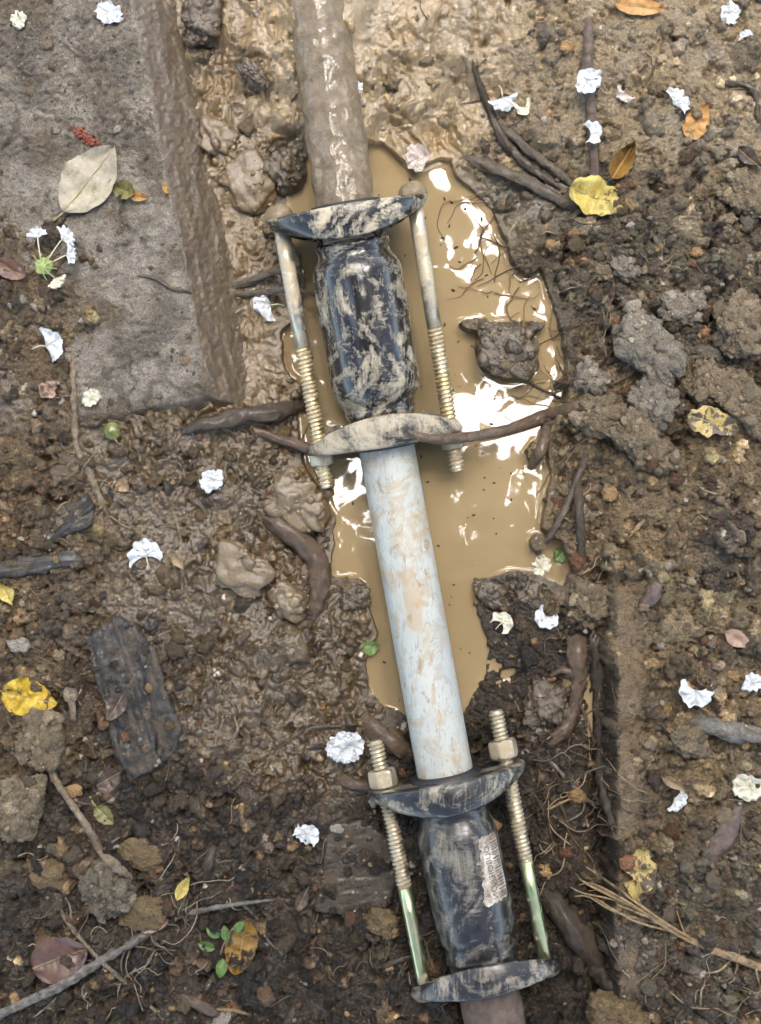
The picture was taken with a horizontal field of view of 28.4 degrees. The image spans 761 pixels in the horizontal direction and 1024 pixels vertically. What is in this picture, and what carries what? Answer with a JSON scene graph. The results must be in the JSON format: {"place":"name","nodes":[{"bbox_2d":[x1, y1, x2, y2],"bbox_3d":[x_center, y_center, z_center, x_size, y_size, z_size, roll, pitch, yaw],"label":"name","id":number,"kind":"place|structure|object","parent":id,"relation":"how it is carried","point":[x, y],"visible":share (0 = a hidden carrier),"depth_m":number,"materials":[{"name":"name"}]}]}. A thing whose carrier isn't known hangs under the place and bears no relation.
{"place":"outdoors","nodes":[
{"label":"outdoors","id":0,"kind":"place"},
{"bbox_2d":[0,0,760,1023],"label":"ground","id":1,"kind":"structure","parent":0,"point":[478,32],"depth_m":1.22,"materials":[{"name":"soil"}]},
{"bbox_2d":[0,259,26,279],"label":"fallen leaf","id":2,"kind":"object","parent":1,"relation":"on","point":[11,270],"visible":1,"depth_m":1.20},
{"bbox_2d":[0,773,47,843],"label":"soil clod","id":3,"kind":"object","parent":1,"relation":"on","point":[22,801],"visible":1,"depth_m":1.19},
{"bbox_2d":[0,677,57,715],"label":"fallen leaf","id":4,"kind":"object","parent":1,"relation":"on","point":[25,699],"visible":1,"depth_m":1.21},
{"bbox_2d":[13,708,65,772],"bbox_3d":[-0.274,0.183,1.206,0.041,0.024,0.052,0,90,0],"label":"soil clod","id":5,"kind":"object","parent":1,"relation":"on","point":[39,746],"visible":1,"depth_m":1.20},
{"bbox_2d":[0,549,83,578],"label":"wood piece","id":6,"kind":"object","parent":1,"relation":"on","point":[43,564],"visible":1,"depth_m":1.21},
{"bbox_2d":[32,327,62,361],"bbox_3d":[-0.265,-0.133,1.200,0.024,0.010,0.024,25,90,0],"label":"fallen petal","id":7,"kind":"object","parent":1,"relation":"on","point":[53,343],"visible":1,"depth_m":1.20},
{"bbox_2d":[26,857,68,890],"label":"stone","id":8,"kind":"object","parent":1,"relation":"on","point":[53,873],"visible":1,"depth_m":1.21,"materials":[{"name":"stone"}]},
{"bbox_2d":[31,937,88,983],"bbox_3d":[-0.258,0.360,1.208,0.046,0.009,0.038,0,90,0],"label":"fallen leaf","id":9,"kind":"object","parent":1,"relation":"on","point":[46,967],"visible":1,"depth_m":1.21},
{"bbox_2d":[48,456,78,487],"bbox_3d":[-0.253,-0.035,1.218,0.041,0.017,0.026,-22,90,0],"label":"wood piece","id":10,"kind":"object","parent":1,"relation":"on","point":[53,472],"visible":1,"depth_m":1.21,"materials":[{"name":"plant"}]},
{"bbox_2d":[41,493,95,544],"bbox_3d":[-0.254,0.008,1.218,0.062,0.017,0.033,-30,90,0],"label":"wood piece","id":11,"kind":"object","parent":1,"relation":"on","point":[86,507],"visible":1,"depth_m":1.21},
{"bbox_2d":[63,687,78,720],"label":"knobbed twig","id":12,"kind":"object","parent":1,"relation":"on","point":[70,696],"visible":1,"depth_m":1.21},
{"bbox_2d":[47,770,132,879],"bbox_3d":[-0.236,0.245,1.211,0.026,0.029,0.132,-29,90,0],"label":"twig","id":13,"kind":"object","parent":1,"relation":"on","point":[113,864],"visible":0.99,"depth_m":1.21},
{"bbox_2d":[49,348,131,542],"bbox_3d":[-0.239,-0.050,1.214,0.033,0.022,0.164,-17,90,0],"label":"thin root","id":14,"kind":"object","parent":1,"relation":"on","point":[77,452],"visible":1,"depth_m":1.21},
{"bbox_2d":[89,796,113,824],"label":"fallen leaf","id":15,"kind":"object","parent":1,"relation":"on","point":[102,813],"visible":1,"depth_m":1.22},
{"bbox_2d":[78,858,136,923],"bbox_3d":[-0.222,0.305,1.214,0.046,0.036,0.051,-29,90,0],"label":"soil clod","id":16,"kind":"object","parent":1,"relation":"on","point":[105,892],"visible":0.99,"depth_m":1.20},
{"bbox_2d":[94,768,121,792],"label":"fallen leaf","id":17,"kind":"object","parent":1,"relation":"on","point":[109,780],"visible":1,"depth_m":1.22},
{"bbox_2d":[54,892,163,1020],"bbox_3d":[-0.228,0.364,1.220,0.023,0.028,0.142,-37,90,0],"label":"twig","id":18,"kind":"object","parent":1,"relation":"on","point":[76,934],"visible":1,"depth_m":1.21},
{"bbox_2d":[103,422,122,446],"bbox_3d":[-0.215,-0.063,1.209,0.016,0.012,0.020,0,90,0],"label":"green fruit","id":19,"kind":"object","parent":1,"relation":"on","point":[112,431],"visible":1,"depth_m":1.21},
{"bbox_2d":[0,0,247,437],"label":"concrete slab","id":20,"kind":"structure","parent":1,"relation":"on","point":[185,214],"depth_m":1.21,"materials":[{"name":"concrete"}]},
{"bbox_2d":[26,225,75,288],"bbox_3d":[-0.261,-0.203,1.194,0.040,0.011,0.051,0,90,0],"label":"flower","id":21,"kind":"object","parent":20,"relation":"on","point":[43,265],"visible":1,"depth_m":1.19,"materials":[{"name":"white plant"}]},
{"bbox_2d":[53,145,116,220],"bbox_3d":[-0.237,-0.264,1.205,0.052,0.007,0.060,0,90,0],"label":"fallen leaf","id":22,"kind":"object","parent":20,"relation":"on","point":[88,180],"visible":1,"depth_m":1.21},
{"bbox_2d":[93,0,122,24],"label":"fallen petal","id":23,"kind":"object","parent":20,"relation":"on","point":[108,12],"visible":1,"depth_m":1.21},
{"bbox_2d":[114,179,134,198],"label":"fallen leaf","id":24,"kind":"object","parent":20,"relation":"on","point":[124,188],"visible":1,"depth_m":1.21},
{"bbox_2d":[82,614,165,778],"bbox_3d":[-0.203,0.148,1.222,0.058,0.021,0.141,-14,90,0],"label":"wood piece","id":25,"kind":"object","parent":1,"relation":"on","point":[108,641],"visible":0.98,"depth_m":1.21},
{"bbox_2d":[106,693,126,720],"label":"fallen leaf","id":26,"kind":"object","parent":25,"relation":"on","point":[116,705],"visible":1,"depth_m":1.20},
{"bbox_2d":[0,898,282,1019],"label":"branch","id":27,"kind":"object","parent":1,"relation":"on","point":[112,953],"visible":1,"depth_m":1.21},
{"bbox_2d":[117,837,166,871],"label":"stone","id":28,"kind":"object","parent":1,"relation":"on","point":[141,854],"visible":1,"depth_m":1.22,"materials":[{"name":"stone"}]},
{"bbox_2d":[117,895,166,931],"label":"stone","id":29,"kind":"object","parent":1,"relation":"on","point":[146,913],"visible":0.96,"depth_m":1.21,"materials":[{"name":"stone"}]},
{"bbox_2d":[127,538,162,567],"bbox_3d":[-0.190,0.034,1.214,0.029,0.009,0.027,0,90,0],"label":"fallen petal","id":30,"kind":"object","parent":1,"relation":"on","point":[145,547],"visible":1,"depth_m":1.22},
{"bbox_2d":[145,644,183,761],"bbox_3d":[-0.180,0.151,1.224,0.033,0.016,0.112,-11,90,0],"label":"wood piece","id":31,"kind":"object","parent":1,"relation":"on","point":[154,675],"visible":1,"depth_m":1.22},
{"bbox_2d":[179,0,223,48],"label":"stone","id":32,"kind":"object","parent":1,"relation":"on","point":[201,22],"visible":1,"depth_m":1.22,"materials":[{"name":"stone"}]},
{"bbox_2d":[173,992,229,1021],"bbox_3d":[-0.145,0.404,1.231,0.054,0.025,0.010,32,90,0],"label":"bark strip","id":33,"kind":"object","parent":1,"relation":"on","point":[204,1007],"visible":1,"depth_m":1.22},
{"bbox_2d":[199,469,223,493],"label":"fallen petal","id":34,"kind":"object","parent":1,"relation":"on","point":[210,480],"visible":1,"depth_m":1.22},
{"bbox_2d":[198,113,240,165],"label":"soil clod","id":35,"kind":"object","parent":1,"relation":"on","point":[218,138],"visible":1,"depth_m":1.23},
{"bbox_2d":[197,920,243,977],"bbox_3d":[-0.133,0.351,1.226,0.030,0.015,0.052,21,90,0],"label":"seedling","id":36,"kind":"object","parent":1,"relation":"on","point":[221,967],"visible":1,"depth_m":1.22,"materials":[{"name":"green plant"}]},
{"bbox_2d":[224,918,258,974],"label":"fallen leaf","id":37,"kind":"object","parent":1,"relation":"on","point":[243,942],"visible":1,"depth_m":1.23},
{"bbox_2d":[211,539,275,599],"bbox_3d":[-0.113,0.047,1.224,0.053,0.019,0.041,23,90,0],"label":"soil clod","id":38,"kind":"object","parent":1,"relation":"on","point":[240,569],"visible":1,"depth_m":1.22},
{"bbox_2d":[180,396,306,437],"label":"root","id":39,"kind":"object","parent":1,"relation":"on","point":[272,412],"visible":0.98,"depth_m":1.22,"materials":[{"name":"brown plant"}]},
{"bbox_2d":[217,142,276,214],"bbox_3d":[-0.110,-0.274,1.241,0.048,0.024,0.059,-29,90,0],"label":"soil clod","id":40,"kind":"object","parent":1,"relation":"on","point":[247,183],"visible":1,"depth_m":1.23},
{"bbox_2d":[235,57,270,89],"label":"soil clod","id":41,"kind":"object","parent":1,"relation":"on","point":[253,74],"visible":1,"depth_m":1.22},
{"bbox_2d":[253,288,284,320],"bbox_3d":[-0.093,-0.170,1.234,0.020,0.010,0.026,-44,90,0],"label":"fallen petal","id":42,"kind":"object","parent":1,"relation":"on","point":[262,305],"visible":1,"depth_m":1.24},
{"bbox_2d":[232,254,314,300],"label":"root","id":43,"kind":"object","parent":1,"relation":"on","point":[271,272],"visible":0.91,"depth_m":1.23,"materials":[{"name":"brown plant"}]},
{"bbox_2d":[263,146,306,195],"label":"soil clod","id":44,"kind":"object","parent":1,"relation":"on","point":[284,168],"visible":1,"depth_m":1.23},
{"bbox_2d":[266,579,306,623],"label":"soil clod","id":45,"kind":"object","parent":1,"relation":"on","point":[287,600],"visible":1,"depth_m":1.23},
{"bbox_2d":[252,489,333,624],"bbox_3d":[-0.070,0.034,1.240,0.044,0.031,0.125,-26,90,0],"label":"root","id":46,"kind":"object","parent":1,"relation":"on","point":[308,548],"visible":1,"depth_m":1.23,"materials":[{"name":"brown plant"}]},
{"bbox_2d":[263,466,333,533],"bbox_3d":[-0.067,-0.009,1.236,0.060,0.029,0.047,30,90,0],"label":"soil clod","id":47,"kind":"object","parent":1,"relation":"on","point":[299,498],"visible":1,"depth_m":1.23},
{"bbox_2d":[293,824,318,846],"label":"fallen petal","id":48,"kind":"object","parent":1,"relation":"on","point":[308,833],"visible":1,"depth_m":1.24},
{"bbox_2d":[325,731,364,764],"bbox_3d":[-0.029,0.193,1.237,0.030,0.020,0.030,31,90,0],"label":"flower cluster","id":49,"kind":"object","parent":1,"relation":"on","point":[343,747],"visible":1,"depth_m":1.23,"materials":[{"name":"white plant"}]},
{"bbox_2d":[330,763,369,809],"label":"root","id":50,"kind":"object","parent":1,"relation":"on","point":[347,780],"visible":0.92,"depth_m":1.24,"materials":[{"name":"brown plant"}]},
{"bbox_2d":[338,584,371,610],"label":"soil clod","id":51,"kind":"object","parent":1,"relation":"on","point":[358,597],"visible":1,"depth_m":1.24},
{"bbox_2d":[314,819,396,914],"bbox_3d":[-0.020,0.293,1.254,0.077,0.029,0.090,0,90,0],"label":"clay block","id":52,"kind":"object","parent":1,"relation":"on","point":[383,884],"depth_m":1.24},
{"bbox_2d":[0,0,760,1023],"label":"soil crumbs","id":53,"kind":"object","parent":1,"relation":"on","point":[18,640],"visible":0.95,"depth_m":1.21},
{"bbox_2d":[0,0,760,1023],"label":"root fibres","id":54,"kind":"object","parent":1,"relation":"on","point":[504,656],"visible":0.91,"depth_m":1.22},
{"bbox_2d":[363,907,400,939],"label":"soil clod","id":55,"kind":"object","parent":1,"relation":"on","point":[382,922],"visible":1,"depth_m":1.24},
{"bbox_2d":[353,706,413,758],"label":"root","id":56,"kind":"object","parent":1,"relation":"on","point":[398,745],"visible":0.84,"depth_m":1.24,"materials":[{"name":"brown plant"}]},
{"bbox_2d":[359,444,472,778],"bbox_3d":[0.028,0.077,1.223,0.046,0.050,0.339,-10,90,0],"label":"pipe","id":57,"kind":"object","parent":1,"relation":"on","point":[417,616],"visible":0.79,"depth_m":1.20,"materials":[{"name":"white plastic"}]},
{"bbox_2d":[264,181,464,488],"bbox_3d":[-0.011,-0.140,1.211,0.132,0.111,0.234,-9,90,0],"label":"pipe coupling","id":58,"kind":"object","parent":57,"relation":"attached to","point":[363,310],"visible":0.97,"depth_m":1.19,"materials":[{"name":"black paint"}]},
{"bbox_2d":[250,426,310,453],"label":"root","id":59,"kind":"object","parent":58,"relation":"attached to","point":[301,445],"visible":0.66,"depth_m":1.23,"materials":[{"name":"brown plant"}]},
{"bbox_2d":[289,0,374,244],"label":"pipe","id":60,"kind":"object","parent":58,"relation":"attached to","point":[336,142],"visible":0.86,"depth_m":1.19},
{"bbox_2d":[368,709,562,1002],"bbox_3d":[0.067,0.280,1.223,0.130,0.089,0.222,-12,90,0],"label":"pipe coupling","id":61,"kind":"object","parent":57,"relation":"attached to","point":[466,878],"visible":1,"depth_m":1.20,"materials":[{"name":"black paint"}]},
{"bbox_2d":[405,143,428,172],"bbox_3d":[0.030,-0.291,1.235,0.020,0.010,0.024,0,90,0],"label":"fallen petal","id":62,"kind":"object","parent":1,"relation":"on","point":[417,156],"visible":1,"depth_m":1.24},
{"bbox_2d":[282,144,591,736],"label":"puddle water","id":63,"kind":"structure","parent":1,"relation":"on","point":[468,550],"depth_m":1.25,"materials":[{"name":"liquid"}]},
{"bbox_2d":[532,554,551,576],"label":"fallen petal","id":64,"kind":"object","parent":63,"relation":"on","point":[542,565],"visible":1,"depth_m":1.25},
{"bbox_2d":[535,452,591,554],"bbox_3d":[0.153,-0.004,1.237,0.018,0.032,0.094,24,90,0],"label":"twig","id":65,"kind":"object","parent":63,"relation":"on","point":[557,524],"visible":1,"depth_m":1.23,"materials":[{"name":"wood"}]},
{"bbox_2d":[472,578,509,610],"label":"soil clod","id":66,"kind":"object","parent":1,"relation":"on","point":[490,593],"visible":1,"depth_m":1.24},
{"bbox_2d":[460,990,524,1023],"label":"pipe","id":67,"kind":"object","parent":1,"relation":"on","point":[507,1008],"visible":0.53,"depth_m":1.20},
{"bbox_2d":[407,400,582,469],"bbox_3d":[0.106,-0.056,1.215,0.164,0.075,0.049,-11,90,0],"label":"root","id":68,"kind":"object","parent":1,"relation":"on","point":[535,420],"visible":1,"depth_m":1.23,"materials":[{"name":"brown plant"}]},
{"bbox_2d":[490,612,512,633],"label":"fallen petal","id":69,"kind":"object","parent":1,"relation":"on","point":[505,619],"visible":1,"depth_m":1.24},
{"bbox_2d":[488,86,517,111],"bbox_3d":[0.100,-0.336,1.222,0.022,0.010,0.020,24,90,0],"label":"fallen petal","id":70,"kind":"object","parent":1,"relation":"on","point":[507,103],"visible":1,"depth_m":1.22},
{"bbox_2d":[475,322,538,380],"bbox_3d":[0.104,-0.132,1.229,0.052,0.019,0.049,0,90,0],"label":"soil clod","id":71,"kind":"object","parent":1,"relation":"on","point":[498,344],"visible":1,"depth_m":1.23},
{"bbox_2d":[460,59,569,192],"bbox_3d":[0.103,-0.313,1.227,0.036,0.025,0.148,-36,90,0],"label":"root","id":72,"kind":"object","parent":1,"relation":"on","point":[504,141],"visible":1,"depth_m":1.23,"materials":[{"name":"brown plant"}]},
{"bbox_2d":[460,143,578,217],"bbox_3d":[0.117,-0.274,1.238,0.108,0.025,0.026,27,90,0],"label":"root","id":73,"kind":"object","parent":1,"relation":"on","point":[534,184],"visible":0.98,"depth_m":1.23,"materials":[{"name":"brown plant"}]},
{"bbox_2d":[509,579,546,611],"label":"soil clod","id":74,"kind":"object","parent":1,"relation":"on","point":[532,595],"visible":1,"depth_m":1.24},
{"bbox_2d":[488,122,573,186],"bbox_3d":[0.126,-0.290,1.232,0.089,0.015,0.021,37,90,0],"label":"root","id":75,"kind":"object","parent":1,"relation":"on","point":[531,152],"visible":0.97,"depth_m":1.23,"materials":[{"name":"brown plant"}]},
{"bbox_2d":[534,605,558,628],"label":"fallen petal","id":76,"kind":"object","parent":1,"relation":"on","point":[549,622],"visible":1,"depth_m":1.24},
{"bbox_2d":[521,677,572,730],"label":"soil clod","id":77,"kind":"object","parent":1,"relation":"on","point":[544,702],"visible":1,"depth_m":1.24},
{"bbox_2d":[538,633,594,752],"bbox_3d":[0.154,0.151,1.245,0.059,0.031,0.114,0,90,0],"label":"root","id":78,"kind":"object","parent":1,"relation":"on","point":[577,655],"visible":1,"depth_m":1.24,"materials":[{"name":"brown plant"}]},
{"bbox_2d":[574,469,586,557],"bbox_3d":[0.162,0.006,1.228,0.010,0.031,0.083,-2,90,0],"label":"stick","id":79,"kind":"object","parent":1,"relation":"on","point":[581,538],"visible":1,"depth_m":1.22,"materials":[{"name":"wood"}]},
{"bbox_2d":[539,882,627,991],"bbox_3d":[0.163,0.355,1.233,0.032,0.053,0.105,-42,90,0],"label":"root","id":80,"kind":"object","parent":1,"relation":"on","point":[577,933],"visible":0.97,"depth_m":1.23,"materials":[{"name":"brown plant"}]},
{"bbox_2d":[565,579,610,629],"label":"soil clod","id":81,"kind":"object","parent":1,"relation":"on","point":[587,603],"visible":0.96,"depth_m":1.23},
{"bbox_2d":[575,68,601,93],"bbox_3d":[0.166,-0.342,1.194,0.022,0.008,0.022,0,90,0],"label":"fallen petal","id":82,"kind":"object","parent":1,"relation":"on","point":[588,80],"visible":1,"depth_m":1.19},
{"bbox_2d":[581,16,600,175],"bbox_3d":[0.169,-0.333,1.213,0.014,0.030,0.135,-4,90,0],"label":"stick","id":83,"kind":"object","parent":1,"relation":"on","point":[587,60],"visible":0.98,"depth_m":1.21,"materials":[{"name":"wood"}]},
{"bbox_2d":[573,358,611,395],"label":"soil clod","id":84,"kind":"object","parent":1,"relation":"on","point":[591,376],"visible":1,"depth_m":1.21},
{"bbox_2d":[569,175,621,215],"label":"fallen leaf","id":85,"kind":"object","parent":1,"relation":"on","point":[587,195],"visible":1,"depth_m":1.21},
{"bbox_2d":[592,265,613,281],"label":"stone","id":86,"kind":"object","parent":1,"relation":"on","point":[602,273],"visible":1,"depth_m":1.21,"materials":[{"name":"stone"}]},
{"bbox_2d":[579,392,630,440],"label":"soil clod","id":87,"kind":"object","parent":1,"relation":"on","point":[603,413],"visible":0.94,"depth_m":1.20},
{"bbox_2d":[587,627,623,827],"bbox_3d":[0.184,0.171,1.233,0.024,0.046,0.175,-7,90,0],"label":"stick","id":88,"kind":"object","parent":1,"relation":"on","point":[597,675],"visible":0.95,"depth_m":1.24,"materials":[{"name":"wood"}]},
{"bbox_2d":[585,989,650,1023],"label":"soil clod","id":89,"kind":"object","parent":1,"relation":"on","point":[606,1007],"visible":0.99,"depth_m":1.21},
{"bbox_2d":[609,141,635,179],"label":"fallen leaf","id":90,"kind":"object","parent":1,"relation":"on","point":[621,163],"visible":1,"depth_m":1.21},
{"bbox_2d":[610,255,641,282],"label":"soil clod","id":91,"kind":"object","parent":1,"relation":"on","point":[625,269],"visible":1,"depth_m":1.21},
{"bbox_2d":[609,406,661,466],"bbox_3d":[0.206,-0.061,1.204,0.036,0.027,0.046,-45,90,0],"label":"soil clod","id":92,"kind":"object","parent":1,"relation":"on","point":[634,433],"visible":1,"depth_m":1.19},
{"bbox_2d":[624,847,656,900],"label":"fallen leaf","id":93,"kind":"object","parent":1,"relation":"on","point":[647,872],"visible":1,"depth_m":1.21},
{"bbox_2d":[615,0,665,15],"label":"fallen leaf","id":94,"kind":"object","parent":1,"relation":"on","point":[642,7],"visible":1,"depth_m":1.20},
{"bbox_2d":[611,299,688,388],"bbox_3d":[0.216,-0.132,1.205,0.076,0.037,0.048,41,90,0],"label":"soil clod","id":95,"kind":"object","parent":1,"relation":"on","point":[645,344],"visible":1,"depth_m":1.19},
{"bbox_2d":[640,580,663,607],"bbox_3d":[0.219,0.066,1.211,0.014,0.019,0.034,22,90,0],"label":"bark strip","id":96,"kind":"object","parent":1,"relation":"on","point":[652,595],"visible":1,"depth_m":1.20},
{"bbox_2d":[627,377,680,431],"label":"soil clod","id":97,"kind":"object","parent":1,"relation":"on","point":[658,401],"visible":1,"depth_m":1.19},
{"bbox_2d":[641,438,681,475],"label":"soil clod","id":98,"kind":"object","parent":1,"relation":"on","point":[666,453],"visible":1,"depth_m":1.20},
{"bbox_2d":[570,867,760,987],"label":"root bundle","id":99,"kind":"object","parent":1,"relation":"on","point":[652,917],"visible":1,"depth_m":1.21,"materials":[{"name":"plant"}]},
{"bbox_2d":[666,87,689,113],"bbox_3d":[0.240,-0.332,1.205,0.013,0.008,0.026,-39,90,0],"label":"fallen petal","id":100,"kind":"object","parent":1,"relation":"on","point":[680,100],"visible":1,"depth_m":1.20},
{"bbox_2d":[656,289,708,326],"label":"soil clod","id":101,"kind":"object","parent":1,"relation":"on","point":[685,308],"visible":1,"depth_m":1.20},
{"bbox_2d":[669,725,712,758],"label":"soil clod","id":102,"kind":"object","parent":1,"relation":"on","point":[690,741],"visible":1,"depth_m":1.21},
{"bbox_2d":[682,104,709,139],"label":"fallen leaf","id":103,"kind":"object","parent":1,"relation":"on","point":[691,123],"visible":1,"depth_m":1.21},
{"bbox_2d":[679,679,714,707],"bbox_3d":[0.254,0.146,1.205,0.030,0.008,0.023,0,90,0],"label":"fallen petal","id":104,"kind":"object","parent":1,"relation":"on","point":[690,696],"visible":1,"depth_m":1.21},
{"bbox_2d":[683,356,739,407],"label":"soil clod","id":105,"kind":"object","parent":1,"relation":"on","point":[710,382],"visible":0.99,"depth_m":1.20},
{"bbox_2d":[687,405,738,436],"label":"fallen leaf","id":106,"kind":"object","parent":1,"relation":"on","point":[707,421],"visible":1,"depth_m":1.19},
{"bbox_2d":[701,803,747,866],"bbox_3d":[0.277,0.259,1.211,0.019,0.017,0.063,26,90,0],"label":"fallen leaf","id":107,"kind":"object","parent":1,"relation":"on","point":[722,839],"visible":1,"depth_m":1.21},
{"bbox_2d":[689,714,760,745],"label":"stick","id":108,"kind":"object","parent":1,"relation":"on","point":[738,733],"visible":1,"depth_m":1.20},
{"bbox_2d":[721,0,740,24],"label":"fallen petal","id":109,"kind":"object","parent":1,"relation":"on","point":[730,11],"visible":1,"depth_m":1.21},
{"bbox_2d":[712,287,760,358],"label":"soil clod","id":110,"kind":"object","parent":1,"relation":"on","point":[737,317],"visible":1,"depth_m":1.19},
{"bbox_2d":[725,629,748,647],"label":"fallen leaf","id":111,"kind":"object","parent":1,"relation":"on","point":[736,638],"visible":1,"depth_m":1.20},
{"bbox_2d":[715,167,760,217],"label":"soil clod","id":112,"kind":"object","parent":1,"relation":"on","point":[740,190],"visible":1,"depth_m":1.20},
{"bbox_2d":[718,369,760,440],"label":"soil clod","id":113,"kind":"object","parent":1,"relation":"on","point":[742,407],"visible":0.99,"depth_m":1.19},
{"bbox_2d":[718,80,760,123],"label":"thin root","id":114,"kind":"object","parent":1,"relation":"on","point":[750,88],"visible":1,"depth_m":1.21,"materials":[{"name":"brown plant"}]},
{"bbox_2d":[732,774,760,801],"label":"fallen petal","id":115,"kind":"object","parent":1,"relation":"on","point":[745,788],"visible":1,"depth_m":1.20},
{"bbox_2d":[738,146,760,166],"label":"fallen leaf","id":116,"kind":"object","parent":1,"relation":"on","point":[747,154],"visible":1,"depth_m":1.20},
{"bbox_2d":[741,672,760,691],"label":"fallen petal","id":117,"kind":"object","parent":1,"relation":"on","point":[753,683],"visible":1,"depth_m":1.20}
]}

